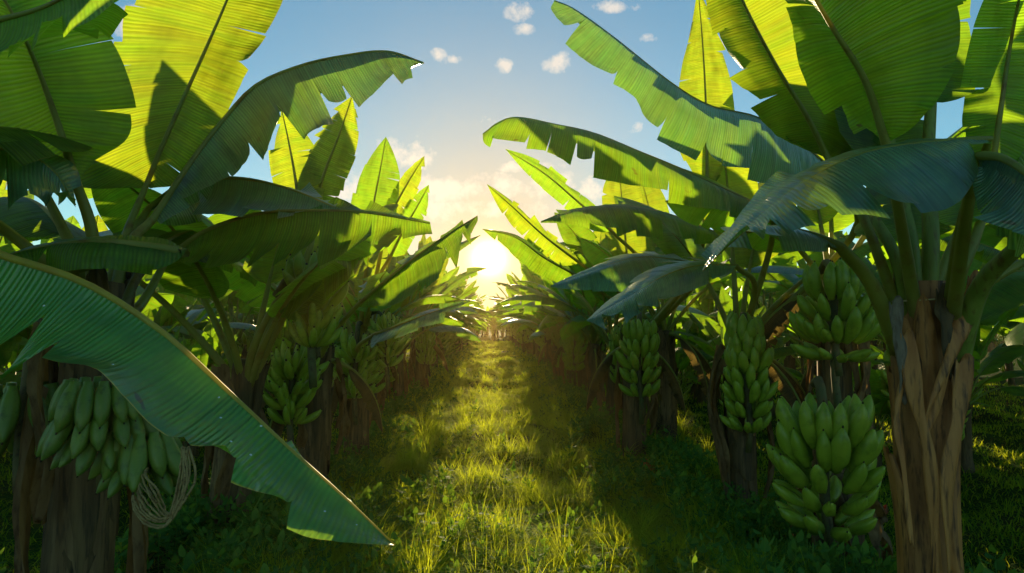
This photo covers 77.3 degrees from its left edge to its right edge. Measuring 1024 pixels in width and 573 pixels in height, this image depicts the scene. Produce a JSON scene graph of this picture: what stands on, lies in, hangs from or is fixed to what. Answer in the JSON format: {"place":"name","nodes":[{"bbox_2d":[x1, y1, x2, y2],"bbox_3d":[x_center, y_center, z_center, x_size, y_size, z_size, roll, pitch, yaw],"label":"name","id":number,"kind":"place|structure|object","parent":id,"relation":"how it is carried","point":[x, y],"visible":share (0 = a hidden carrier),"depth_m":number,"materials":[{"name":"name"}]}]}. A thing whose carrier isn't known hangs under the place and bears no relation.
{"place":"outdoors","nodes":[
{"label":"outdoors","id":0,"kind":"place"},
{"bbox_2d":[8,362,785,572],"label":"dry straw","id":1,"kind":"object","parent":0,"point":[384,482],"visible":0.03,"depth_m":4.12,"materials":[{"name":"brown plant"}]},
{"bbox_2d":[6,0,983,320],"label":"sky","id":2,"kind":"structure","parent":0,"point":[487,62],"materials":[{"name":"blue"}]},
{"bbox_2d":[0,329,1023,572],"bbox_3d":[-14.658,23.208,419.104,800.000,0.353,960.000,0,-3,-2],"label":"ground","id":3,"kind":"structure","parent":0,"point":[989,439],"depth_m":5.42,"materials":[{"name":"green plant"}]},
{"bbox_2d":[3,345,24,386],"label":"banana plant","id":4,"kind":"object","parent":3,"relation":"on","point":[15,354],"visible":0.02,"depth_m":7.25,"materials":[{"name":"green plant"}]},
{"bbox_2d":[0,334,58,390],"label":"banana plant","id":5,"kind":"object","parent":3,"relation":"on","point":[7,348],"visible":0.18,"depth_m":5.95,"materials":[{"name":"green plant"}]},
{"bbox_2d":[0,180,107,339],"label":"banana plant","id":6,"kind":"object","parent":3,"relation":"on","point":[11,248],"visible":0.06,"depth_m":5.28,"materials":[{"name":"green plant"}]},
{"bbox_2d":[40,216,150,341],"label":"banana plant","id":7,"kind":"object","parent":3,"relation":"on","point":[73,220],"visible":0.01,"depth_m":10.05,"materials":[{"name":"green plant"}]},
{"bbox_2d":[15,215,202,347],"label":"banana plant","id":8,"kind":"object","parent":3,"relation":"on","point":[153,303],"visible":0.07,"depth_m":6.68,"materials":[{"name":"green plant"}]},
{"bbox_2d":[58,309,189,366],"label":"banana plant","id":9,"kind":"object","parent":3,"relation":"on","point":[148,313],"depth_m":5.68,"materials":[{"name":"green plant"}]},
{"bbox_2d":[142,274,175,333],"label":"banana plant","id":10,"kind":"object","parent":3,"relation":"on","point":[146,276],"depth_m":11.43,"materials":[{"name":"green plant"}]},
{"bbox_2d":[154,302,207,343],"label":"banana plant","id":11,"kind":"object","parent":3,"relation":"on","point":[198,326],"visible":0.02,"depth_m":8.24,"materials":[{"name":"green plant"}]},
{"bbox_2d":[174,325,213,364],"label":"banana plant","id":12,"kind":"object","parent":3,"relation":"on","point":[176,334],"visible":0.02,"depth_m":6.88,"materials":[{"name":"green plant"}]},
{"bbox_2d":[0,0,394,545],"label":"banana plant","id":13,"kind":"object","parent":3,"relation":"on","point":[163,381],"visible":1,"depth_m":1.34,"materials":[{"name":"green plant"}]},
{"bbox_2d":[173,296,228,344],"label":"banana plant","id":14,"kind":"object","parent":3,"relation":"on","point":[190,300],"visible":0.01,"depth_m":13.20,"materials":[{"name":"green plant"}]},
{"bbox_2d":[150,283,255,331],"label":"banana plant","id":15,"kind":"object","parent":3,"relation":"on","point":[179,304],"visible":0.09,"depth_m":8.53,"materials":[{"name":"green plant"}]},
{"bbox_2d":[182,334,227,446],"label":"banana plant","id":16,"kind":"object","parent":3,"relation":"on","point":[185,344],"visible":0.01,"depth_m":6.64,"materials":[{"name":"green plant"}]},
{"bbox_2d":[169,320,243,368],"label":"banana plant","id":17,"kind":"object","parent":3,"relation":"on","point":[209,334],"visible":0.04,"depth_m":7.01,"materials":[{"name":"green plant"}]},
{"bbox_2d":[179,336,241,461],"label":"banana plant","id":18,"kind":"object","parent":3,"relation":"on","point":[198,352],"visible":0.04,"depth_m":6.23,"materials":[{"name":"green plant"}]},
{"bbox_2d":[0,0,431,572],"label":"banana plant","id":19,"kind":"object","parent":3,"relation":"on","point":[83,444],"visible":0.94,"depth_m":2.53,"materials":[{"name":"green plant"}]},
{"bbox_2d":[37,97,397,535],"bbox_3d":[-2.016,0.162,3.930,2.635,2.736,2.546,0,-3,-2],"label":"banana plant","id":20,"kind":"object","parent":3,"relation":"on","point":[307,301],"visible":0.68,"depth_m":3.64,"materials":[{"name":"green plant"}]},
{"bbox_2d":[156,281,280,353],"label":"banana plant","id":21,"kind":"object","parent":3,"relation":"on","point":[231,300],"visible":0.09,"depth_m":10.40,"materials":[{"name":"green plant"}]},
{"bbox_2d":[195,299,255,352],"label":"banana plant","id":22,"kind":"object","parent":3,"relation":"on","point":[240,311],"visible":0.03,"depth_m":16.36,"materials":[{"name":"green plant"}]},
{"bbox_2d":[204,305,246,332],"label":"banana plant","id":23,"kind":"object","parent":3,"relation":"on","point":[226,308],"visible":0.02,"depth_m":14.91,"materials":[{"name":"green plant"}]},
{"bbox_2d":[187,280,280,333],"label":"banana plant","id":24,"kind":"object","parent":3,"relation":"on","point":[196,307],"visible":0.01,"depth_m":11.70,"materials":[{"name":"green plant"}]},
{"bbox_2d":[251,493,279,524],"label":"leafy weed","id":25,"kind":"object","parent":3,"relation":"on","point":[267,497],"visible":0.13,"depth_m":3.72,"materials":[{"name":"green plant"}]},
{"bbox_2d":[244,323,326,407],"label":"banana plant","id":26,"kind":"object","parent":3,"relation":"on","point":[290,341],"visible":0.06,"depth_m":9.23,"materials":[{"name":"green plant"}]},
{"bbox_2d":[252,310,339,349],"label":"banana plant","id":27,"kind":"object","parent":3,"relation":"on","point":[286,334],"visible":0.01,"depth_m":9.62,"materials":[{"name":"green plant"}]},
{"bbox_2d":[191,209,477,480],"bbox_3d":[-1.581,0.450,4.800,2.096,2.500,2.822,3,-4,-43],"label":"banana plant","id":28,"kind":"object","parent":3,"relation":"on","point":[304,405],"visible":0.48,"depth_m":4.38,"materials":[{"name":"green plant"}]},
{"bbox_2d":[254,253,463,415],"bbox_3d":[-1.588,0.502,7.953,2.645,2.690,2.518,-3,-4,45],"label":"banana plant","id":29,"kind":"object","parent":3,"relation":"on","point":[349,303],"visible":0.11,"depth_m":7.69,"materials":[{"name":"green plant"}]},
{"bbox_2d":[348,487,376,513],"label":"leafy weed","id":30,"kind":"object","parent":3,"relation":"on","point":[363,494],"visible":0.36,"depth_m":4.18,"materials":[{"name":"green plant"}]},
{"bbox_2d":[277,240,465,399],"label":"banana plant","id":31,"kind":"object","parent":3,"relation":"on","point":[437,299],"visible":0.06,"depth_m":9.13,"materials":[{"name":"green plant"}]},
{"bbox_2d":[328,137,480,458],"bbox_3d":[-1.528,0.215,5.933,2.932,3.151,1.934,-1,-3,15],"label":"banana plant","id":32,"kind":"object","parent":3,"relation":"on","point":[376,184],"visible":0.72,"depth_m":5.83,"materials":[{"name":"green plant"}]},
{"bbox_2d":[392,474,424,501],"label":"leafy weed","id":33,"kind":"object","parent":3,"relation":"on","point":[409,483],"visible":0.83,"depth_m":4.61,"materials":[{"name":"green plant"}]},
{"bbox_2d":[338,247,481,400],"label":"banana plant","id":34,"kind":"object","parent":3,"relation":"on","point":[404,381],"visible":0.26,"depth_m":10.51,"materials":[{"name":"green plant"}]},
{"bbox_2d":[403,285,474,358],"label":"banana plant","id":35,"kind":"object","parent":3,"relation":"on","point":[466,323],"visible":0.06,"depth_m":14.38,"materials":[{"name":"green plant"}]},
{"bbox_2d":[399,234,486,388],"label":"banana plant","id":36,"kind":"object","parent":3,"relation":"on","point":[422,355],"visible":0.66,"depth_m":11.78,"materials":[{"name":"green plant"}]},
{"bbox_2d":[408,266,479,366],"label":"banana plant","id":37,"kind":"object","parent":3,"relation":"on","point":[447,277],"visible":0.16,"depth_m":17.09,"materials":[{"name":"green plant"}]},
{"bbox_2d":[401,236,491,377],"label":"banana plant","id":38,"kind":"object","parent":3,"relation":"on","point":[438,280],"visible":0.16,"depth_m":13.18,"materials":[{"name":"green plant"}]},
{"bbox_2d":[427,268,483,369],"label":"banana plant","id":39,"kind":"object","parent":3,"relation":"on","point":[437,339],"visible":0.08,"depth_m":16.27,"materials":[{"name":"green plant"}]},
{"bbox_2d":[440,271,479,358],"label":"banana plant","id":40,"kind":"object","parent":3,"relation":"on","point":[471,315],"visible":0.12,"depth_m":20.05,"materials":[{"name":"green plant"}]},
{"bbox_2d":[438,270,487,359],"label":"banana plant","id":41,"kind":"object","parent":3,"relation":"on","point":[450,336],"visible":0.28,"depth_m":18.90,"materials":[{"name":"green plant"}]},
{"bbox_2d":[450,280,485,348],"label":"banana plant","id":42,"kind":"object","parent":3,"relation":"on","point":[478,318],"visible":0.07,"depth_m":21.35,"materials":[{"name":"green plant"}]},
{"bbox_2d":[452,292,496,354],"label":"banana plant","id":43,"kind":"object","parent":3,"relation":"on","point":[457,339],"visible":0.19,"depth_m":24.12,"materials":[{"name":"green plant"}]},
{"bbox_2d":[469,398,479,413],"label":"leafy weed","id":44,"kind":"object","parent":3,"relation":"on","point":[473,407],"visible":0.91,"depth_m":8.69,"materials":[{"name":"green plant"}]},
{"bbox_2d":[458,274,491,349],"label":"banana plant","id":45,"kind":"object","parent":3,"relation":"on","point":[486,317],"visible":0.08,"depth_m":28.08,"materials":[{"name":"green plant"}]},
{"bbox_2d":[458,273,492,350],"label":"banana plant","id":46,"kind":"object","parent":3,"relation":"on","point":[470,286],"visible":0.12,"depth_m":25.47,"materials":[{"name":"green plant"}]},
{"bbox_2d":[484,308,497,339],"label":"banana plant","id":47,"kind":"object","parent":3,"relation":"on","point":[491,322],"visible":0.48,"depth_m":44.38,"materials":[{"name":"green plant"}]},
{"bbox_2d":[485,313,500,339],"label":"banana plant","id":48,"kind":"object","parent":3,"relation":"on","point":[493,330],"visible":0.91,"depth_m":43.95,"materials":[{"name":"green plant"}]},
{"bbox_2d":[489,284,513,328],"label":"banana plant","id":49,"kind":"object","parent":3,"relation":"on","point":[511,324],"depth_m":30.29,"materials":[{"name":"green plant"}]},
{"bbox_2d":[489,283,514,343],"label":"banana plant","id":50,"kind":"object","parent":3,"relation":"on","point":[513,339],"visible":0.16,"depth_m":35.63,"materials":[{"name":"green plant"}]},
{"bbox_2d":[497,286,517,346],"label":"banana plant","id":51,"kind":"object","parent":3,"relation":"on","point":[516,342],"visible":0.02,"depth_m":31.47,"materials":[{"name":"green plant"}]},
{"bbox_2d":[490,275,526,351],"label":"banana plant","id":52,"kind":"object","parent":3,"relation":"on","point":[515,328],"visible":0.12,"depth_m":25.77,"materials":[{"name":"green plant"}]},
{"bbox_2d":[505,324,511,340],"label":"banana plant","id":53,"kind":"object","parent":3,"relation":"on","point":[506,328],"visible":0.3,"depth_m":42.21,"materials":[{"name":"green plant"}]},
{"bbox_2d":[0,343,1022,572],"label":"ground cover","id":54,"kind":"object","parent":3,"relation":"on","point":[195,506],"visible":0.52,"depth_m":3.68,"materials":[{"name":"green plant"}]},
{"bbox_2d":[489,274,534,358],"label":"banana plant","id":55,"kind":"object","parent":3,"relation":"on","point":[521,336],"visible":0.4,"depth_m":21.70,"materials":[{"name":"green plant"}]},
{"bbox_2d":[491,272,535,348],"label":"banana plant","id":56,"kind":"object","parent":3,"relation":"on","point":[517,278],"visible":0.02,"depth_m":22.70,"materials":[{"name":"green plant"}]},
{"bbox_2d":[498,276,537,358],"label":"banana plant","id":57,"kind":"object","parent":3,"relation":"on","point":[516,283],"visible":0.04,"depth_m":20.41,"materials":[{"name":"green plant"}]},
{"bbox_2d":[496,274,555,365],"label":"banana plant","id":58,"kind":"object","parent":3,"relation":"on","point":[547,344],"visible":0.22,"depth_m":16.24,"materials":[{"name":"green plant"}]},
{"bbox_2d":[512,278,555,365],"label":"banana plant","id":59,"kind":"object","parent":3,"relation":"on","point":[540,342],"visible":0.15,"depth_m":17.53,"materials":[{"name":"green plant"}]},
{"bbox_2d":[492,247,587,361],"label":"banana plant","id":60,"kind":"object","parent":3,"relation":"on","point":[527,273],"visible":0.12,"depth_m":19.04,"materials":[{"name":"green plant"}]},
{"bbox_2d":[501,280,608,382],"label":"banana plant","id":61,"kind":"object","parent":3,"relation":"on","point":[558,342],"visible":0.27,"depth_m":13.60,"materials":[{"name":"green plant"}]},
{"bbox_2d":[504,276,613,371],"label":"banana plant","id":62,"kind":"object","parent":3,"relation":"on","point":[521,327],"visible":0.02,"depth_m":15.19,"materials":[{"name":"green plant"}]},
{"bbox_2d":[498,276,623,383],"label":"banana plant","id":63,"kind":"object","parent":3,"relation":"on","point":[539,314],"visible":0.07,"depth_m":12.12,"materials":[{"name":"green plant"}]},
{"bbox_2d":[510,241,660,392],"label":"banana plant","id":64,"kind":"object","parent":3,"relation":"on","point":[574,348],"visible":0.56,"depth_m":10.82,"materials":[{"name":"green plant"}]},
{"bbox_2d":[579,501,601,520],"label":"leafy weed","id":65,"kind":"object","parent":3,"relation":"on","point":[589,510],"visible":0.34,"depth_m":4.41,"materials":[{"name":"green plant"}]},
{"bbox_2d":[499,231,690,405],"bbox_3d":[1.260,0.424,9.738,2.666,2.916,2.618,0,-2,34],"label":"banana plant","id":66,"kind":"object","parent":3,"relation":"on","point":[593,358],"visible":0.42,"depth_m":9.54,"materials":[{"name":"green plant"}]},
{"bbox_2d":[587,333,608,352],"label":"banana plant","id":67,"kind":"object","parent":3,"relation":"on","point":[603,347],"visible":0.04,"depth_m":16.83,"materials":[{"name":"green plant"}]},
{"bbox_2d":[494,212,710,422],"bbox_3d":[1.260,0.371,8.355,2.643,3.034,2.771,4,-5,-26],"label":"banana plant","id":68,"kind":"object","parent":3,"relation":"on","point":[572,234],"visible":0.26,"depth_m":8.24,"materials":[{"name":"green plant"}]},
{"bbox_2d":[541,0,734,466],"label":"banana plant","id":69,"kind":"object","parent":3,"relation":"on","point":[704,70],"visible":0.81,"depth_m":5.02,"materials":[{"name":"green plant"}]},
{"bbox_2d":[612,272,666,327],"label":"banana plant","id":70,"kind":"object","parent":3,"relation":"on","point":[621,322],"depth_m":14.32,"materials":[{"name":"green plant"}]},
{"bbox_2d":[482,149,814,441],"bbox_3d":[1.387,0.169,7.076,3.419,3.190,2.251,0,-3,-2],"label":"banana plant","id":71,"kind":"object","parent":3,"relation":"on","point":[527,252],"visible":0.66,"depth_m":6.84,"materials":[{"name":"green plant"}]},
{"bbox_2d":[641,458,662,479],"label":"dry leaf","id":72,"kind":"object","parent":3,"relation":"on","point":[650,468],"visible":0.2,"depth_m":5.55,"materials":[{"name":"brown plant"}]},
{"bbox_2d":[656,334,700,413],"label":"banana plant","id":73,"kind":"object","parent":3,"relation":"on","point":[683,363],"visible":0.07,"depth_m":9.12,"materials":[{"name":"green plant"}]},
{"bbox_2d":[666,317,708,409],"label":"banana plant","id":74,"kind":"object","parent":3,"relation":"on","point":[686,326],"visible":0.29,"depth_m":9.99,"materials":[{"name":"green plant"}]},
{"bbox_2d":[678,327,700,395],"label":"banana plant","id":75,"kind":"object","parent":3,"relation":"on","point":[692,392],"visible":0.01,"depth_m":11.16,"materials":[{"name":"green plant"}]},
{"bbox_2d":[680,289,721,404],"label":"banana plant","id":76,"kind":"object","parent":3,"relation":"on","point":[707,305],"visible":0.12,"depth_m":10.31,"materials":[{"name":"green plant"}]},
{"bbox_2d":[681,307,723,398],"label":"banana plant","id":77,"kind":"object","parent":3,"relation":"on","point":[691,327],"visible":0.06,"depth_m":10.65,"materials":[{"name":"green plant"}]},
{"bbox_2d":[677,286,730,385],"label":"banana plant","id":78,"kind":"object","parent":3,"relation":"on","point":[728,289],"visible":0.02,"depth_m":12.84,"materials":[{"name":"green plant"}]},
{"bbox_2d":[658,253,794,394],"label":"banana plant","id":79,"kind":"object","parent":3,"relation":"on","point":[718,285],"visible":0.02,"depth_m":10.97,"materials":[{"name":"green plant"}]},
{"bbox_2d":[669,281,794,410],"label":"banana plant","id":80,"kind":"object","parent":3,"relation":"on","point":[726,301],"visible":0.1,"depth_m":7.02,"materials":[{"name":"green plant"}]},
{"bbox_2d":[483,0,988,511],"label":"banana plant","id":81,"kind":"object","parent":3,"relation":"on","point":[755,150],"visible":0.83,"depth_m":3.59,"materials":[{"name":"green plant"}]},
{"bbox_2d":[680,293,802,379],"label":"banana plant","id":82,"kind":"object","parent":3,"relation":"on","point":[711,327],"visible":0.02,"depth_m":8.19,"materials":[{"name":"green plant"}]},
{"bbox_2d":[686,250,801,417],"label":"banana plant","id":83,"kind":"object","parent":3,"relation":"on","point":[763,293],"visible":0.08,"depth_m":9.45,"materials":[{"name":"green plant"}]},
{"bbox_2d":[755,261,806,379],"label":"banana plant","id":84,"kind":"object","parent":3,"relation":"on","point":[793,361],"visible":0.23,"depth_m":13.93,"materials":[{"name":"green plant"}]},
{"bbox_2d":[702,231,874,401],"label":"banana plant","id":85,"kind":"object","parent":3,"relation":"on","point":[781,284],"visible":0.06,"depth_m":7.63,"materials":[{"name":"green plant"}]},
{"bbox_2d":[665,126,977,472],"bbox_3d":[2.209,0.018,4.544,2.754,3.295,1.786,1,-3,-20],"label":"banana plant","id":86,"kind":"object","parent":3,"relation":"on","point":[840,329],"visible":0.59,"depth_m":3.94,"materials":[{"name":"green plant"}]},
{"bbox_2d":[765,375,892,568],"bbox_3d":[1.674,1.105,3.406,0.584,1.270,0.877,-2,-4,33],"label":"banana bunch","id":87,"kind":"object","parent":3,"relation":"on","point":[846,506],"visible":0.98,"depth_m":3.19,"materials":[{"name":"green plant"}]},
{"bbox_2d":[815,348,885,391],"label":"banana plant","id":88,"kind":"object","parent":3,"relation":"on","point":[878,370],"depth_m":8.50,"materials":[{"name":"green plant"}]},
{"bbox_2d":[812,362,891,481],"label":"banana plant","id":89,"kind":"object","parent":3,"relation":"on","point":[881,406],"visible":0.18,"depth_m":5.90,"materials":[{"name":"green plant"}]},
{"bbox_2d":[701,0,1023,572],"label":"banana plant","id":90,"kind":"object","parent":3,"relation":"on","point":[859,89],"visible":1,"depth_m":2.36,"materials":[{"name":"green plant"}]},
{"bbox_2d":[863,290,883,369],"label":"banana plant","id":91,"kind":"object","parent":3,"relation":"on","point":[877,343],"visible":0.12,"depth_m":15.46,"materials":[{"name":"green plant"}]},
{"bbox_2d":[870,332,885,370],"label":"banana plant","id":92,"kind":"object","parent":3,"relation":"on","point":[875,349],"visible":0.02,"depth_m":9.03,"materials":[{"name":"green plant"}]},
{"bbox_2d":[870,333,885,351],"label":"banana plant","id":93,"kind":"object","parent":3,"relation":"on","point":[880,339],"depth_m":13.85,"materials":[{"name":"green plant"}]},
{"bbox_2d":[736,205,1023,427],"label":"banana plant","id":94,"kind":"object","parent":3,"relation":"on","point":[990,238],"visible":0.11,"depth_m":5.87,"materials":[{"name":"green plant"}]},
{"bbox_2d":[883,504,887,524],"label":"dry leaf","id":95,"kind":"object","parent":3,"relation":"on","point":[885,507],"visible":0.19,"depth_m":4.16,"materials":[{"name":"brown plant"}]},
{"bbox_2d":[871,375,991,406],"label":"banana plant","id":96,"kind":"object","parent":3,"relation":"on","point":[879,396],"visible":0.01,"depth_m":5.70,"materials":[{"name":"green plant"}]},
{"bbox_2d":[840,87,1023,321],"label":"banana plant","id":97,"kind":"object","parent":3,"relation":"on","point":[1006,294],"visible":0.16,"depth_m":3.88,"materials":[{"name":"green plant"}]},
{"bbox_2d":[864,288,1010,351],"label":"banana plant","id":98,"kind":"object","parent":3,"relation":"on","point":[884,345],"visible":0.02,"depth_m":10.92,"materials":[{"name":"green plant"}]},
{"bbox_2d":[875,306,1023,473],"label":"banana plant","id":99,"kind":"object","parent":3,"relation":"on","point":[995,360],"visible":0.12,"depth_m":5.52,"materials":[{"name":"green plant"}]},
{"bbox_2d":[964,283,1017,399],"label":"banana plant","id":100,"kind":"object","parent":3,"relation":"on","point":[985,330],"visible":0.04,"depth_m":8.85,"materials":[{"name":"green plant"}]},
{"bbox_2d":[973,325,1014,392],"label":"banana plant","id":101,"kind":"object","parent":3,"relation":"on","point":[978,375],"depth_m":11.94,"materials":[{"name":"green plant"}]},
{"bbox_2d":[980,325,1015,385],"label":"banana plant","id":102,"kind":"object","parent":3,"relation":"on","point":[1003,332],"visible":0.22,"depth_m":12.81,"materials":[{"name":"green plant"}]},
{"bbox_2d":[978,237,1023,378],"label":"banana plant","id":103,"kind":"object","parent":3,"relation":"on","point":[1015,336],"visible":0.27,"depth_m":6.83,"materials":[{"name":"green plant"}]},
{"bbox_2d":[987,333,1002,351],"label":"banana plant","id":104,"kind":"object","parent":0,"point":[991,347],"visible":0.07,"depth_m":27.74,"materials":[{"name":"green plant"}]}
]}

